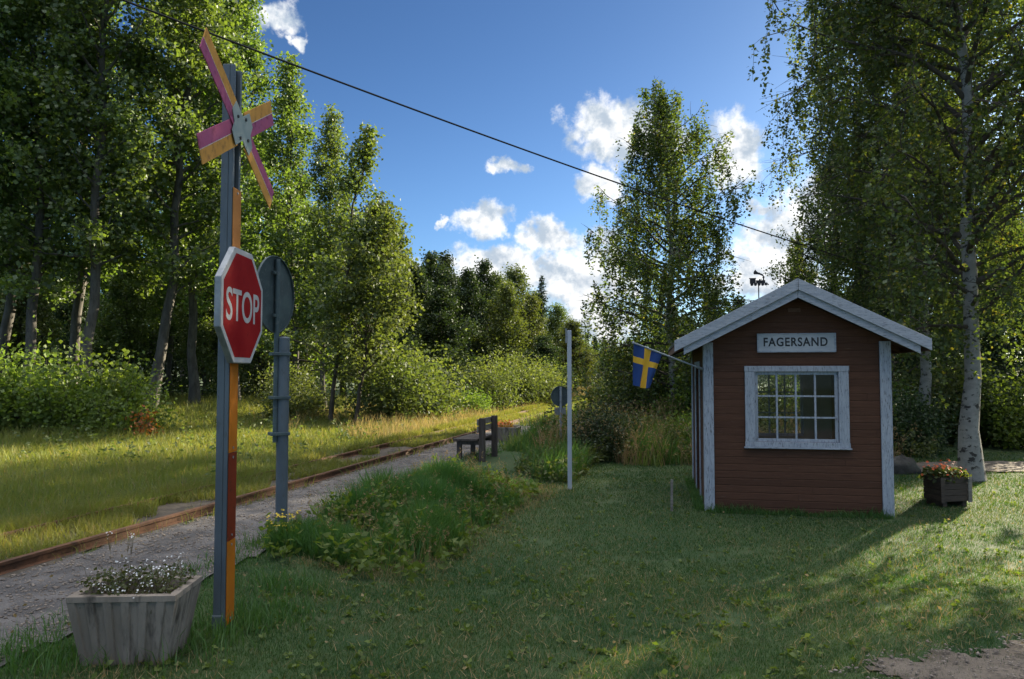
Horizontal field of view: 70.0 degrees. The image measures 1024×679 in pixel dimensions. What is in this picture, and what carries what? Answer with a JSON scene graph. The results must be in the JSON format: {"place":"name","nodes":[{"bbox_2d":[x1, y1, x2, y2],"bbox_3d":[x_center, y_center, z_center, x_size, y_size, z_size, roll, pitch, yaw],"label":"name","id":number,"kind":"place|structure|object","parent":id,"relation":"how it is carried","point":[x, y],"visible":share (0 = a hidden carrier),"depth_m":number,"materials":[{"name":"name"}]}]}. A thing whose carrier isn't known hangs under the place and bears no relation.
{"place":"outdoors","nodes":[
{"label":"outdoors","id":0,"kind":"place"},
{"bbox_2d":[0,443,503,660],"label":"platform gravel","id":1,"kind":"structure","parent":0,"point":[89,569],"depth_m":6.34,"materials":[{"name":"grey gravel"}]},
{"bbox_2d":[0,370,1023,678],"bbox_3d":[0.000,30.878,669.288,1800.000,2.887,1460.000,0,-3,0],"label":"ground","id":2,"kind":"structure","parent":0,"point":[506,458],"depth_m":5.62,"materials":[{"name":"green plant"}]},
{"bbox_2d":[0,0,60,300],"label":"aspen tree","id":3,"kind":"object","parent":2,"relation":"on","point":[6,7],"visible":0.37,"depth_m":20.73,"materials":[{"name":"green plant"}]},
{"bbox_2d":[0,347,62,433],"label":"bush","id":4,"kind":"object","parent":2,"relation":"on","point":[3,423],"visible":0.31,"depth_m":15.80,"materials":[{"name":"green plant"}]},
{"bbox_2d":[0,253,67,389],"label":"understorey tree","id":5,"kind":"object","parent":2,"relation":"on","point":[20,315],"visible":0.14,"depth_m":26.83,"materials":[{"name":"green plant"}]},
{"bbox_2d":[0,315,85,431],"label":"bush","id":6,"kind":"object","parent":2,"relation":"on","point":[46,353],"visible":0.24,"depth_m":16.11,"materials":[{"name":"green plant"}]},
{"bbox_2d":[0,0,114,375],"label":"aspen tree","id":7,"kind":"object","parent":2,"relation":"on","point":[7,321],"visible":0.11,"depth_m":22.91,"materials":[{"name":"green plant"}]},
{"bbox_2d":[0,338,124,435],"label":"bush","id":8,"kind":"object","parent":2,"relation":"on","point":[46,413],"visible":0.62,"depth_m":15.75,"materials":[{"name":"green plant"}]},
{"bbox_2d":[0,0,145,386],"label":"aspen tree","id":9,"kind":"object","parent":2,"relation":"on","point":[34,52],"visible":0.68,"depth_m":20.87,"materials":[{"name":"green plant"}]},
{"bbox_2d":[42,271,105,377],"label":"understorey tree","id":10,"kind":"object","parent":2,"relation":"on","point":[66,308],"visible":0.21,"depth_m":35.50,"materials":[{"name":"green plant"}]},
{"bbox_2d":[0,323,181,430],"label":"bush","id":11,"kind":"object","parent":2,"relation":"on","point":[107,379],"visible":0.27,"depth_m":16.68,"materials":[{"name":"green plant"}]},
{"bbox_2d":[22,0,172,386],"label":"aspen tree","id":12,"kind":"object","parent":2,"relation":"on","point":[107,269],"visible":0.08,"depth_m":24.94,"materials":[{"name":"green plant"}]},
{"bbox_2d":[0,0,195,386],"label":"aspen tree","id":13,"kind":"object","parent":2,"relation":"on","point":[153,27],"visible":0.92,"depth_m":21.15,"materials":[{"name":"green plant"}]},
{"bbox_2d":[62,168,157,368],"bbox_3d":[-16.980,-3.078,31.185,2.892,11.951,3.608,-2,-3,34],"label":"aspen tree","id":14,"kind":"object","parent":2,"relation":"on","point":[101,297],"visible":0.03,"depth_m":30.83,"materials":[{"name":"green plant"}]},
{"bbox_2d":[43,351,186,441],"bbox_3d":[-8.854,1.296,16.625,2.771,2.104,2.806,-1,-3,26],"label":"bush","id":15,"kind":"object","parent":2,"relation":"on","point":[88,403],"visible":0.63,"depth_m":16.17,"materials":[{"name":"green plant"}]},
{"bbox_2d":[83,265,162,392],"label":"understorey tree","id":16,"kind":"object","parent":2,"relation":"on","point":[126,304],"visible":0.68,"depth_m":28.71,"materials":[{"name":"green plant"}]},
{"bbox_2d":[66,576,201,665],"bbox_3d":[-2.140,1.616,4.171,0.580,0.415,0.400,0,-3,-3],"label":"concrete planter","id":17,"kind":"object","parent":2,"relation":"on","point":[111,620],"visible":0.76,"depth_m":4.00,"materials":[{"name":"concrete"}]},
{"bbox_2d":[76,553,200,614],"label":"wildflowers","id":18,"kind":"object","parent":17,"relation":"in","point":[137,573],"visible":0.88,"depth_m":4.17,"materials":[{"name":"white plant"}]},
{"bbox_2d":[0,457,310,542],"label":"railway rail","id":19,"kind":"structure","parent":2,"relation":"on","point":[164,500],"depth_m":8.47,"materials":[{"name":"brown metal"}]},
{"bbox_2d":[136,285,188,394],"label":"understorey tree","id":20,"kind":"object","parent":2,"relation":"on","point":[173,367],"visible":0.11,"depth_m":35.42,"materials":[{"name":"green plant"}]},
{"bbox_2d":[137,137,199,397],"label":"aspen tree","id":21,"kind":"object","parent":2,"relation":"on","point":[179,298],"visible":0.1,"depth_m":30.71,"materials":[{"name":"green plant"}]},
{"bbox_2d":[0,527,345,678],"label":"rough grass","id":22,"kind":"structure","parent":2,"relation":"on","point":[241,613],"depth_m":4.46,"materials":[{"name":"green plant"}]},
{"bbox_2d":[106,0,258,404],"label":"aspen tree","id":23,"kind":"object","parent":2,"relation":"on","point":[193,373],"visible":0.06,"depth_m":25.83,"materials":[{"name":"green plant"}]},
{"bbox_2d":[102,0,270,407],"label":"aspen tree","id":24,"kind":"object","parent":2,"relation":"on","point":[211,16],"visible":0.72,"depth_m":23.16,"materials":[{"name":"green plant"}]},
{"bbox_2d":[161,263,240,401],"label":"understorey tree","id":25,"kind":"object","parent":2,"relation":"on","point":[205,328],"visible":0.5,"depth_m":29.44,"materials":[{"name":"green plant"}]},
{"bbox_2d":[196,27,273,629],"bbox_3d":[-1.801,0.171,4.687,0.143,3.900,1.299,0,-3,0],"label":"railway crossing sign","id":26,"kind":"object","parent":2,"relation":"on","point":[238,295],"visible":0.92,"depth_m":4.63,"materials":[{"name":"metal"}]},
{"bbox_2d":[168,0,307,399],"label":"aspen tree","id":27,"kind":"object","parent":2,"relation":"on","point":[248,24],"visible":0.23,"depth_m":26.83,"materials":[{"name":"green plant"}]},
{"bbox_2d":[2,397,516,476],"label":"meadow weeds","id":28,"kind":"object","parent":2,"relation":"on","point":[162,448],"visible":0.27,"depth_m":14.71,"materials":[{"name":"green plant"}]},
{"bbox_2d":[0,417,521,577],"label":"ballast","id":29,"kind":"structure","parent":2,"relation":"on","point":[168,509],"depth_m":8.63,"materials":[{"name":"grey gravel"}]},
{"bbox_2d":[0,398,577,574],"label":"railway track","id":30,"kind":"structure","parent":29,"relation":"on","point":[9,565],"depth_m":7.75,"materials":[{"name":"metal"}]},
{"bbox_2d":[0,395,587,560],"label":"track grass","id":31,"kind":"structure","parent":29,"relation":"on","point":[113,521],"depth_m":9.12,"materials":[{"name":"green plant"}]},
{"bbox_2d":[0,390,524,523],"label":"meadow grass","id":32,"kind":"structure","parent":2,"relation":"on","point":[10,457],"depth_m":13.00,"materials":[{"name":"green plant"}]},
{"bbox_2d":[0,435,528,669],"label":"edge grass","id":33,"kind":"structure","parent":2,"relation":"on","point":[208,563],"depth_m":5.62,"materials":[{"name":"green plant"}]},
{"bbox_2d":[238,261,291,399],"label":"understorey tree","id":34,"kind":"object","parent":2,"relation":"on","point":[257,359],"visible":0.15,"depth_m":28.49,"materials":[{"name":"green plant"}]},
{"bbox_2d":[0,426,530,666],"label":"platform","id":35,"kind":"structure","parent":2,"relation":"on","point":[87,562],"depth_m":6.30,"materials":[{"name":"grey gravel"}]},
{"bbox_2d":[453,415,497,461],"bbox_3d":[-0.662,1.934,13.687,0.570,0.980,1.140,-1,-3,13],"label":"bench","id":36,"kind":"object","parent":35,"relation":"on","point":[481,438],"visible":0.81,"depth_m":13.26,"materials":[{"name":"brown wood"}]},
{"bbox_2d":[240,100,295,396],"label":"aspen tree","id":37,"kind":"object","parent":2,"relation":"on","point":[244,188],"visible":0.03,"depth_m":31.82,"materials":[{"name":"green plant"}]},
{"bbox_2d":[257,256,293,522],"bbox_3d":[-2.208,0.708,6.880,0.211,3.010,0.730,-1,-3,18],"label":"road sign","id":38,"kind":"object","parent":2,"relation":"on","point":[275,278],"visible":0.84,"depth_m":6.89,"materials":[{"name":"metal"}]},
{"bbox_2d":[244,356,346,419],"bbox_3d":[-6.475,1.464,21.931,3.105,2.222,3.348,-2,-4,42],"label":"bush","id":39,"kind":"object","parent":2,"relation":"on","point":[302,401],"visible":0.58,"depth_m":21.73,"materials":[{"name":"green plant"}]},
{"bbox_2d":[240,51,352,402],"bbox_3d":[-7.642,-3.686,25.554,4.397,13.364,4.134,0,-3,7],"label":"aspen tree","id":40,"kind":"object","parent":2,"relation":"on","point":[281,238],"visible":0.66,"depth_m":25.52,"materials":[{"name":"green plant"}]},
{"bbox_2d":[283,282,337,400],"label":"understorey tree","id":41,"kind":"object","parent":2,"relation":"on","point":[316,379],"visible":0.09,"depth_m":29.57,"materials":[{"name":"green plant"}]},
{"bbox_2d":[257,101,368,409],"bbox_3d":[-6.375,-2.598,25.267,3.636,11.051,3.419,-1,-3,19],"label":"aspen tree","id":42,"kind":"object","parent":2,"relation":"on","point":[331,146],"visible":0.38,"depth_m":24.81,"materials":[{"name":"green plant"}]},
{"bbox_2d":[261,120,394,421],"bbox_3d":[-4.908,-1.816,20.880,3.401,9.109,3.382,-2,-3,33],"label":"aspen tree","id":43,"kind":"object","parent":2,"relation":"on","point":[366,153],"visible":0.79,"depth_m":20.69,"materials":[{"name":"green plant"}]},
{"bbox_2d":[304,199,429,424],"bbox_3d":[-3.961,-0.616,20.541,3.285,6.763,3.695,0,-3,0],"label":"young tree","id":44,"kind":"object","parent":2,"relation":"on","point":[376,313],"visible":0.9,"depth_m":20.27,"materials":[{"name":"green plant"}]},
{"bbox_2d":[331,193,421,385],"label":"deciduous tree","id":45,"kind":"object","parent":2,"relation":"on","point":[374,210],"visible":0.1,"depth_m":37.98,"materials":[{"name":"green plant"}]},
{"bbox_2d":[187,387,587,440],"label":"seed grass","id":46,"kind":"structure","parent":2,"relation":"on","point":[407,425],"depth_m":20.37,"materials":[{"name":"plant"}]},
{"bbox_2d":[306,328,475,423],"bbox_3d":[-3.835,0.996,22.237,5.187,3.376,5.097,0,-3,11],"label":"bush","id":47,"kind":"object","parent":2,"relation":"on","point":[388,396],"visible":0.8,"depth_m":21.75,"materials":[{"name":"green plant"}]},
{"bbox_2d":[256,453,542,583],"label":"bank weeds","id":48,"kind":"object","parent":2,"relation":"on","point":[401,559],"visible":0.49,"depth_m":7.13,"materials":[{"name":"green plant"}]},
{"bbox_2d":[256,450,555,573],"bbox_3d":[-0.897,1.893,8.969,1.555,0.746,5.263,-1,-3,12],"label":"bank stalks","id":49,"kind":"object","parent":2,"relation":"on","point":[429,555],"visible":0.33,"depth_m":7.48,"materials":[{"name":"green plant"}]},
{"bbox_2d":[294,448,530,553],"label":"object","id":50,"kind":"object","parent":49,"relation":"attached to","point":[427,507],"visible":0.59,"depth_m":7.84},
{"bbox_2d":[381,261,446,378],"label":"deciduous tree","id":51,"kind":"object","parent":2,"relation":"on","point":[424,287],"visible":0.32,"depth_m":36.81,"materials":[{"name":"green plant"}]},
{"bbox_2d":[264,474,582,583],"bbox_3d":[-0.590,2.089,9.067,2.267,0.390,6.377,-1,-3,16],"label":"bank thatch","id":52,"kind":"object","parent":2,"relation":"on","point":[436,560],"visible":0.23,"depth_m":7.96,"materials":[{"name":"green plant"}]},
{"bbox_2d":[404,246,467,366],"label":"deciduous tree","id":53,"kind":"object","parent":2,"relation":"on","point":[430,266],"visible":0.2,"depth_m":42.93,"materials":[{"name":"green plant"}]},
{"bbox_2d":[367,340,507,417],"bbox_3d":[-2.979,1.287,24.193,4.463,2.963,4.140,-2,-3,39],"label":"bush","id":54,"kind":"object","parent":2,"relation":"on","point":[455,391],"visible":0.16,"depth_m":23.79,"materials":[{"name":"green plant"}]},
{"bbox_2d":[396,281,485,388],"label":"deciduous tree","id":55,"kind":"object","parent":2,"relation":"on","point":[443,324],"visible":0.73,"depth_m":32.61,"materials":[{"name":"green plant"}]},
{"bbox_2d":[436,249,461,328],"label":"deciduous tree","id":56,"kind":"object","parent":2,"relation":"on","point":[445,258],"visible":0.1,"depth_m":58.08,"materials":[{"name":"green plant"}]},
{"bbox_2d":[445,265,496,386],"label":"deciduous tree","id":57,"kind":"object","parent":2,"relation":"on","point":[469,285],"visible":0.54,"depth_m":43.83,"materials":[{"name":"green plant"}]},
{"bbox_2d":[448,384,500,414],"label":"bush","id":58,"kind":"object","parent":2,"relation":"on","point":[481,404],"visible":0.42,"depth_m":26.79,"materials":[{"name":"green plant"}]},
{"bbox_2d":[466,255,513,379],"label":"deciduous tree","id":59,"kind":"object","parent":2,"relation":"on","point":[487,289],"visible":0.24,"depth_m":49.77,"materials":[{"name":"green plant"}]},
{"bbox_2d":[443,346,537,410],"bbox_3d":[-1.338,1.640,30.057,4.632,2.853,4.713,1,-3,-14],"label":"bush","id":60,"kind":"object","parent":2,"relation":"on","point":[502,398],"visible":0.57,"depth_m":29.45,"materials":[{"name":"green plant"}]},
{"bbox_2d":[470,279,535,378],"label":"deciduous tree","id":61,"kind":"object","parent":2,"relation":"on","point":[507,300],"visible":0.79,"depth_m":43.72,"materials":[{"name":"green plant"}]},
{"bbox_2d":[487,262,540,364],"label":"deciduous tree","id":62,"kind":"object","parent":2,"relation":"on","point":[514,276],"visible":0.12,"depth_m":63.83,"materials":[{"name":"green plant"}]},
{"bbox_2d":[467,337,561,407],"bbox_3d":[-0.076,1.546,32.657,4.842,3.324,4.928,-2,-3,40],"label":"bush","id":63,"kind":"object","parent":2,"relation":"on","point":[528,386],"visible":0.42,"depth_m":32.48,"materials":[{"name":"green plant"}]},
{"bbox_2d":[10,456,1023,678],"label":"fallen leaves","id":64,"kind":"object","parent":2,"relation":"on","point":[686,667],"visible":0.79,"depth_m":4.88,"materials":[{"name":"yellow plant"}]},
{"bbox_2d":[34,464,1023,678],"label":"mown clippings","id":65,"kind":"object","parent":2,"relation":"on","point":[902,610],"visible":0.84,"depth_m":4.89,"materials":[{"name":"green plant"}]},
{"bbox_2d":[507,290,557,369],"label":"deciduous tree","id":66,"kind":"object","parent":2,"relation":"on","point":[531,308],"visible":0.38,"depth_m":49.65,"materials":[{"name":"green plant"}]},
{"bbox_2d":[512,335,577,383],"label":"deciduous tree","id":67,"kind":"object","parent":2,"relation":"on","point":[544,343],"visible":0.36,"depth_m":41.73,"materials":[{"name":"green plant"}]},
{"bbox_2d":[511,352,582,404],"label":"bush","id":68,"kind":"object","parent":2,"relation":"on","point":[547,397],"visible":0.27,"depth_m":34.60,"materials":[{"name":"green plant"}]},
{"bbox_2d":[530,302,580,365],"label":"deciduous tree","id":69,"kind":"object","parent":2,"relation":"on","point":[555,316],"visible":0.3,"depth_m":53.58,"materials":[{"name":"green plant"}]},
{"bbox_2d":[89,474,1023,678],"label":"lawn weeds","id":70,"kind":"object","parent":2,"relation":"on","point":[673,659],"visible":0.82,"depth_m":5.00,"materials":[{"name":"green plant"}]},
{"bbox_2d":[513,429,603,482],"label":"clump","id":71,"kind":"object","parent":2,"relation":"on","point":[594,460],"visible":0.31,"depth_m":12.87,"materials":[{"name":"green plant"}]},
{"bbox_2d":[565,328,571,489],"bbox_3d":[0.902,1.249,11.655,0.097,2.854,0.067,0,-3,0],"label":"pole","id":72,"kind":"object","parent":2,"relation":"on","point":[569,390],"visible":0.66,"depth_m":11.64,"materials":[{"name":"grey metal"}]},
{"bbox_2d":[555,318,598,390],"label":"deciduous tree","id":73,"kind":"object","parent":2,"relation":"on","point":[573,327],"visible":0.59,"depth_m":49.62,"materials":[{"name":"green plant"}]},
{"bbox_2d":[499,398,669,466],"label":"verge grass","id":74,"kind":"structure","parent":2,"relation":"on","point":[573,406],"depth_m":15.40,"materials":[{"name":"green plant"}]},
{"bbox_2d":[503,401,691,481],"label":"weeds","id":75,"kind":"object","parent":2,"relation":"on","point":[579,463],"visible":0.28,"depth_m":14.88,"materials":[{"name":"green plant"}]},
{"bbox_2d":[559,395,638,461],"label":"bush","id":76,"kind":"object","parent":2,"relation":"on","point":[603,434],"visible":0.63,"depth_m":15.43,"materials":[{"name":"green plant"}]},
{"bbox_2d":[595,327,690,421],"bbox_3d":[4.724,1.348,23.146,4.613,3.442,5.660,1,-3,-18],"label":"bush","id":77,"kind":"object","parent":2,"relation":"on","point":[660,366],"visible":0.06,"depth_m":22.21,"materials":[{"name":"green plant"}]},
{"bbox_2d":[621,356,691,427],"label":"bush","id":78,"kind":"object","parent":2,"relation":"on","point":[678,396],"visible":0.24,"depth_m":20.48,"materials":[{"name":"green plant"}]},
{"bbox_2d":[574,77,778,420],"bbox_3d":[5.015,-2.154,21.382,6.470,11.493,5.585,0,-3,4],"label":"birch tree","id":79,"kind":"object","parent":2,"relation":"on","point":[662,145],"visible":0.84,"depth_m":21.27,"materials":[{"name":"green plant"}]},
{"bbox_2d":[519,394,935,457],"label":"dry weeds seed heads","id":80,"kind":"object","parent":2,"relation":"on","point":[666,451],"visible":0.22,"depth_m":15.45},
{"bbox_2d":[520,396,945,465],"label":"tall weeds","id":81,"kind":"object","parent":2,"relation":"on","point":[919,450],"visible":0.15,"depth_m":15.83,"materials":[{"name":"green plant"}]},
{"bbox_2d":[688,375,799,432],"bbox_3d":[6.428,1.514,19.840,3.726,2.667,4.017,0,-3,1],"label":"bush","id":82,"kind":"object","parent":2,"relation":"on","point":[764,406],"visible":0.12,"depth_m":19.35,"materials":[{"name":"green plant"}]},
{"bbox_2d":[685,474,895,519],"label":"hut tufts","id":83,"kind":"object","parent":2,"relation":"on","point":[698,502],"visible":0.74,"depth_m":9.57,"materials":[{"name":"green plant"}]},
{"bbox_2d":[668,278,931,516],"bbox_3d":[3.981,0.948,10.968,3.120,3.342,3.368,0,-3,10],"label":"waiting hut","id":84,"kind":"object","parent":2,"relation":"on","point":[834,352],"visible":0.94,"depth_m":9.60,"materials":[{"name":"red wood"}]},
{"bbox_2d":[632,341,702,387],"bbox_3d":[2.040,0.338,9.645,1.173,0.602,0.117,1,-3,-28],"label":"flag","id":85,"kind":"object","parent":84,"relation":"attached to","point":[646,360],"visible":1,"depth_m":9.48,"materials":[{"name":"blue fabric"}]},
{"bbox_2d":[758,375,803,435],"bbox_3d":[4.439,1.053,12.255,0.830,1.110,0.040,0,-3,10],"label":"window","id":86,"kind":"structure","parent":84,"relation":"in","point":[801,376],"depth_m":12.21,"materials":[{"name":"white wood"}]},
{"bbox_2d":[744,366,851,449],"bbox_3d":[3.736,0.890,9.614,1.335,1.085,0.100,0,-3,10],"label":"window","id":87,"kind":"structure","parent":84,"relation":"in","point":[841,441],"depth_m":9.60,"materials":[{"name":"white wood"}]},
{"bbox_2d":[759,135,910,385],"bbox_3d":[12.415,-2.314,26.949,5.269,11.323,5.215,2,-3,-31],"label":"dark tree","id":88,"kind":"object","parent":2,"relation":"on","point":[800,273],"visible":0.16,"depth_m":27.42,"materials":[{"name":"green plant"}]},
{"bbox_2d":[805,96,963,400],"bbox_3d":[11.620,-2.208,22.211,4.908,10.657,4.959,0,-3,8],"label":"dark tree","id":89,"kind":"object","parent":2,"relation":"on","point":[839,293],"visible":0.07,"depth_m":21.92,"materials":[{"name":"green plant"}]},
{"bbox_2d":[747,0,1023,481],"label":"birch tree","id":90,"kind":"object","parent":2,"relation":"on","point":[886,46],"visible":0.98,"depth_m":12.59,"materials":[{"name":"green plant"}]},
{"bbox_2d":[757,0,1023,416],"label":"birch tree","id":91,"kind":"object","parent":2,"relation":"on","point":[926,376],"visible":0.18,"depth_m":18.84,"materials":[{"name":"green plant"}]},
{"bbox_2d":[893,453,920,474],"bbox_3d":[7.206,2.367,13.531,0.640,0.539,0.505,1,-3,-15],"label":"stone","id":92,"kind":"object","parent":2,"relation":"on","point":[903,464],"visible":0.48,"depth_m":13.32,"materials":[{"name":"grey stone"}]},
{"bbox_2d":[892,377,960,457],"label":"bush","id":93,"kind":"object","parent":2,"relation":"on","point":[922,422],"visible":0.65,"depth_m":16.52,"materials":[{"name":"green plant"}]},
{"bbox_2d":[923,475,972,506],"bbox_3d":[6.064,2.118,10.204,0.500,0.440,0.360,1,-3,-12],"label":"flower box","id":94,"kind":"object","parent":2,"relation":"on","point":[940,492],"visible":0.88,"depth_m":10.07,"materials":[{"name":"brown wood"}]},
{"bbox_2d":[919,459,971,483],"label":"geraniums","id":95,"kind":"object","parent":94,"relation":"in","point":[942,471],"visible":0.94,"depth_m":10.13,"materials":[{"name":"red plant"}]},
{"bbox_2d":[878,79,1023,397],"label":"dark tree","id":96,"kind":"object","parent":2,"relation":"on","point":[995,349],"visible":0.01,"depth_m":23.24,"materials":[{"name":"green plant"}]},
{"bbox_2d":[891,340,1022,448],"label":"bush","id":97,"kind":"object","parent":2,"relation":"on","point":[961,382],"visible":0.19,"depth_m":18.79,"materials":[{"name":"green plant"}]},
{"bbox_2d":[906,352,1023,446],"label":"bush","id":98,"kind":"object","parent":2,"relation":"on","point":[1006,384],"visible":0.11,"depth_m":18.62,"materials":[{"name":"green plant"}]},
{"bbox_2d":[950,354,1023,449],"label":"bush","id":99,"kind":"object","parent":2,"relation":"on","point":[1012,434],"visible":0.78,"depth_m":17.73,"materials":[{"name":"green plant"}]},
{"bbox_2d":[952,209,1023,396],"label":"dark tree","id":100,"kind":"object","parent":2,"relation":"on","point":[1005,370],"visible":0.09,"depth_m":23.44,"materials":[{"name":"green plant"}]},
{"bbox_2d":[3,0,1023,369],"label":"sky","id":101,"kind":"structure","parent":0,"point":[559,80],"materials":[{"name":"blue"}]},
{"bbox_2d":[121,0,933,283],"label":"overhead cable","id":102,"kind":"object","parent":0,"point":[210,33],"visible":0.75,"depth_m":9.10,"materials":[{"name":"black plastic"}]},
{"bbox_2d":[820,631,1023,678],"bbox_3d":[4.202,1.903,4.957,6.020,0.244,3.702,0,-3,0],"label":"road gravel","id":103,"kind":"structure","parent":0,"point":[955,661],"depth_m":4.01,"materials":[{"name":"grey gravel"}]},
{"bbox_2d":[865,640,1023,678],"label":"road","id":104,"kind":"structure","parent":0,"point":[952,668],"depth_m":3.99,"materials":[{"name":"grey gravel"}]},
{"bbox_2d":[916,461,1023,471],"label":"lane","id":105,"kind":"structure","parent":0,"point":[1004,466],"depth_m":14.49,"materials":[{"name":"grey gravel"}]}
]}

